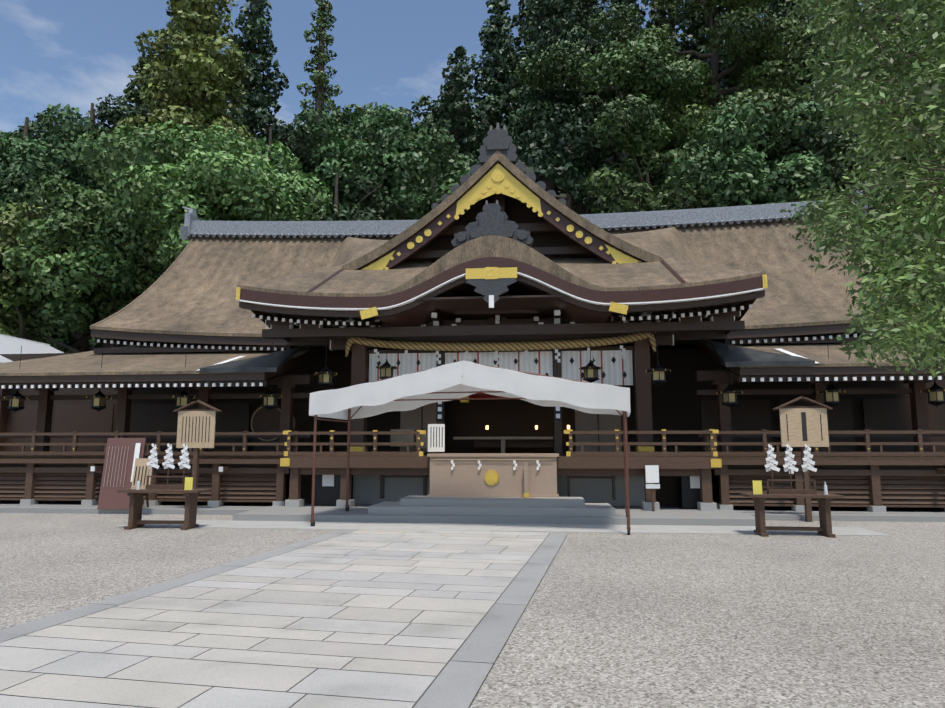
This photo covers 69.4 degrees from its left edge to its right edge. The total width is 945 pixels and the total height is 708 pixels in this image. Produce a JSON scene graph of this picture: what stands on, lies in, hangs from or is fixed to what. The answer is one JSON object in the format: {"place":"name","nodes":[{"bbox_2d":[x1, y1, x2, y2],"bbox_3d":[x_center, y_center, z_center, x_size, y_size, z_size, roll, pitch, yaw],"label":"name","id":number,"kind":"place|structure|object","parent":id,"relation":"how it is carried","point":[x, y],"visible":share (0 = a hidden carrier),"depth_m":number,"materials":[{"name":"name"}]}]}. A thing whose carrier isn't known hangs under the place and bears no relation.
{"place":"outdoors","nodes":[
{"label":"outdoors","id":0,"kind":"place"},
{"bbox_2d":[0,529,567,707],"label":"stone path","id":1,"kind":"structure","parent":0,"point":[349,618],"depth_m":5.93,"materials":[{"name":"grey stone"}]},
{"bbox_2d":[0,0,872,137],"label":"sky","id":2,"kind":"structure","parent":0,"point":[75,53],"materials":[{"name":"blue"}]},
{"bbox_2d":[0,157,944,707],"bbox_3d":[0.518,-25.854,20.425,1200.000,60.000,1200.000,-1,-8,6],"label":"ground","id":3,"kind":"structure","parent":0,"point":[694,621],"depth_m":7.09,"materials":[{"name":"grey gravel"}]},
{"bbox_2d":[0,334,63,450],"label":"neighbour hall","id":4,"kind":"structure","parent":3,"relation":"on","point":[10,345],"depth_m":26.68,"materials":[{"name":"white wood"}]},
{"bbox_2d":[97,438,151,509],"bbox_3d":[-8.439,3.015,16.921,1.475,1.855,0.936,-1,-8,6],"label":"brown sign","id":5,"kind":"object","parent":3,"relation":"on","point":[123,456],"visible":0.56,"depth_m":16.89,"materials":[{"name":"red wood"}]},
{"bbox_2d":[117,443,209,529],"bbox_3d":[-6.228,2.659,13.800,1.650,1.694,0.550,-1,-8,4],"label":"table","id":6,"kind":"object","parent":3,"relation":"on","point":[139,489],"visible":1,"depth_m":13.78,"materials":[{"name":"brown wood"}]},
{"bbox_2d":[173,400,221,488],"bbox_3d":[-6.755,2.508,16.616,1.155,2.768,0.205,-1,-8,6],"label":"sign","id":7,"kind":"object","parent":3,"relation":"on","point":[196,430],"visible":0.98,"depth_m":16.66,"materials":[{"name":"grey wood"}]},
{"bbox_2d":[309,360,630,534],"bbox_3d":[0.001,1.911,14.393,6.500,3.340,2.080,-2,-8,12],"label":"rain canopy","id":8,"kind":"object","parent":3,"relation":"on","point":[441,383],"visible":0.98,"depth_m":13.75,"materials":[{"name":"white fabric"}]},
{"bbox_2d":[0,0,944,352],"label":"forest","id":9,"kind":"object","parent":3,"relation":"on","point":[82,242],"depth_m":38.74,"materials":[{"name":"green plant"}]},
{"bbox_2d":[0,123,944,388],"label":"roof","id":10,"kind":"structure","parent":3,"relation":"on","point":[496,225],"depth_m":19.75,"materials":[{"name":"brown wood"}]},
{"bbox_2d":[4,346,28,412],"bbox_3d":[-12.661,0.707,19.030,0.620,1.900,0.622,3,-9,-23],"label":"lantern","id":11,"kind":"object","parent":10,"relation":"hanging from","point":[16,401],"visible":1,"depth_m":18.84,"materials":[{"name":"black metal"}]},
{"bbox_2d":[86,344,111,411],"bbox_3d":[-10.244,0.673,18.791,0.620,1.900,0.622,1,-8,-5],"label":"lantern","id":12,"kind":"object","parent":10,"relation":"hanging from","point":[99,398],"visible":1,"depth_m":18.59,"materials":[{"name":"black metal"}]},
{"bbox_2d":[171,343,195,408],"bbox_3d":[-7.825,0.640,18.552,0.620,1.900,0.622,4,-9,-28],"label":"lantern","id":13,"kind":"object","parent":10,"relation":"hanging from","point":[183,397],"visible":0.77,"depth_m":18.35,"materials":[{"name":"black metal"}]},
{"bbox_2d":[259,342,281,411],"bbox_3d":[-5.407,0.607,18.313,0.620,1.900,0.622,3,-9,-23],"label":"lantern","id":14,"kind":"object","parent":10,"relation":"hanging from","point":[270,396],"visible":0.98,"depth_m":18.11,"materials":[{"name":"black metal"}]},
{"bbox_2d":[314,319,336,388],"bbox_3d":[-3.880,0.001,18.091,0.620,1.900,0.622,3,-8,-20],"label":"lantern","id":15,"kind":"object","parent":10,"relation":"hanging from","point":[325,377],"visible":1,"depth_m":17.89,"materials":[{"name":"black metal"}]},
{"bbox_2d":[375,325,396,378],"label":"lantern","id":16,"kind":"object","parent":10,"relation":"hanging from","point":[386,368],"visible":0.79,"depth_m":18.14,"materials":[{"name":"black metal"}]},
{"bbox_2d":[345,332,655,384],"bbox_3d":[0.684,0.150,18.500,8.377,1.417,0.550,-1,-8,6],"label":"porch dressing","id":17,"kind":"object","parent":10,"relation":"attached to","point":[617,366],"visible":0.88,"depth_m":18.52,"materials":[{"name":"fabric"}]},
{"bbox_2d":[579,347,602,382],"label":"lantern","id":18,"kind":"object","parent":10,"relation":"hanging from","point":[590,369],"visible":0.98,"depth_m":17.60,"materials":[{"name":"black metal"}]},
{"bbox_2d":[647,315,670,386],"bbox_3d":[4.678,-0.097,17.243,0.620,1.900,0.622,3,-8,-21],"label":"lantern","id":19,"kind":"object","parent":10,"relation":"hanging from","point":[658,374],"visible":1,"depth_m":17.04,"materials":[{"name":"black metal"}]},
{"bbox_2d":[718,334,742,409],"bbox_3d":[6.434,0.445,17.143,0.620,1.900,0.622,0,-8,0],"label":"lantern","id":20,"kind":"object","parent":10,"relation":"hanging from","point":[729,393],"visible":0.98,"depth_m":16.93,"materials":[{"name":"black metal"}]},
{"bbox_2d":[817,336,844,407],"bbox_3d":[8.852,0.412,16.904,0.620,1.900,0.622,2,-8,-12],"label":"lantern","id":21,"kind":"object","parent":10,"relation":"hanging from","point":[831,394],"visible":0.98,"depth_m":16.70,"materials":[{"name":"black metal"}]},
{"bbox_2d":[922,380,944,407],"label":"lantern","id":22,"kind":"object","parent":10,"relation":"hanging from","point":[936,394],"visible":0.98,"depth_m":16.47,"materials":[{"name":"black metal"}]},
{"bbox_2d":[0,496,944,535],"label":"stone steps","id":23,"kind":"object","parent":3,"relation":"on","point":[537,514],"visible":0.92,"depth_m":14.78,"materials":[{"name":"stone"}]},
{"bbox_2d":[0,291,944,513],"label":"shrine building","id":24,"kind":"structure","parent":23,"relation":"on","point":[696,440],"depth_m":18.00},
{"bbox_2d":[645,465,659,510],"bbox_3d":[4.180,3.189,15.824,0.320,1.200,0.300,-1,-8,6],"label":"notice stand","id":25,"kind":"object","parent":23,"relation":"on","point":[652,474],"visible":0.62,"depth_m":15.83,"materials":[{"name":"white wood"}]},
{"bbox_2d":[741,444,843,537],"bbox_3d":[5.922,2.517,12.698,1.661,1.674,0.583,-1,-8,6],"label":"table","id":26,"kind":"object","parent":3,"relation":"on","point":[758,496],"visible":1,"depth_m":12.65,"materials":[{"name":"brown wood"}]},
{"bbox_2d":[773,396,832,521],"bbox_3d":[7.360,2.303,15.071,1.215,2.750,0.205,-1,-8,6],"label":"sign","id":27,"kind":"object","parent":3,"relation":"on","point":[801,426],"visible":0.98,"depth_m":15.12,"materials":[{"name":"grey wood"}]},
{"bbox_2d":[775,0,944,378],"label":"tree","id":28,"kind":"object","parent":3,"relation":"on","point":[891,277],"depth_m":6.21,"materials":[{"name":"green plant"}]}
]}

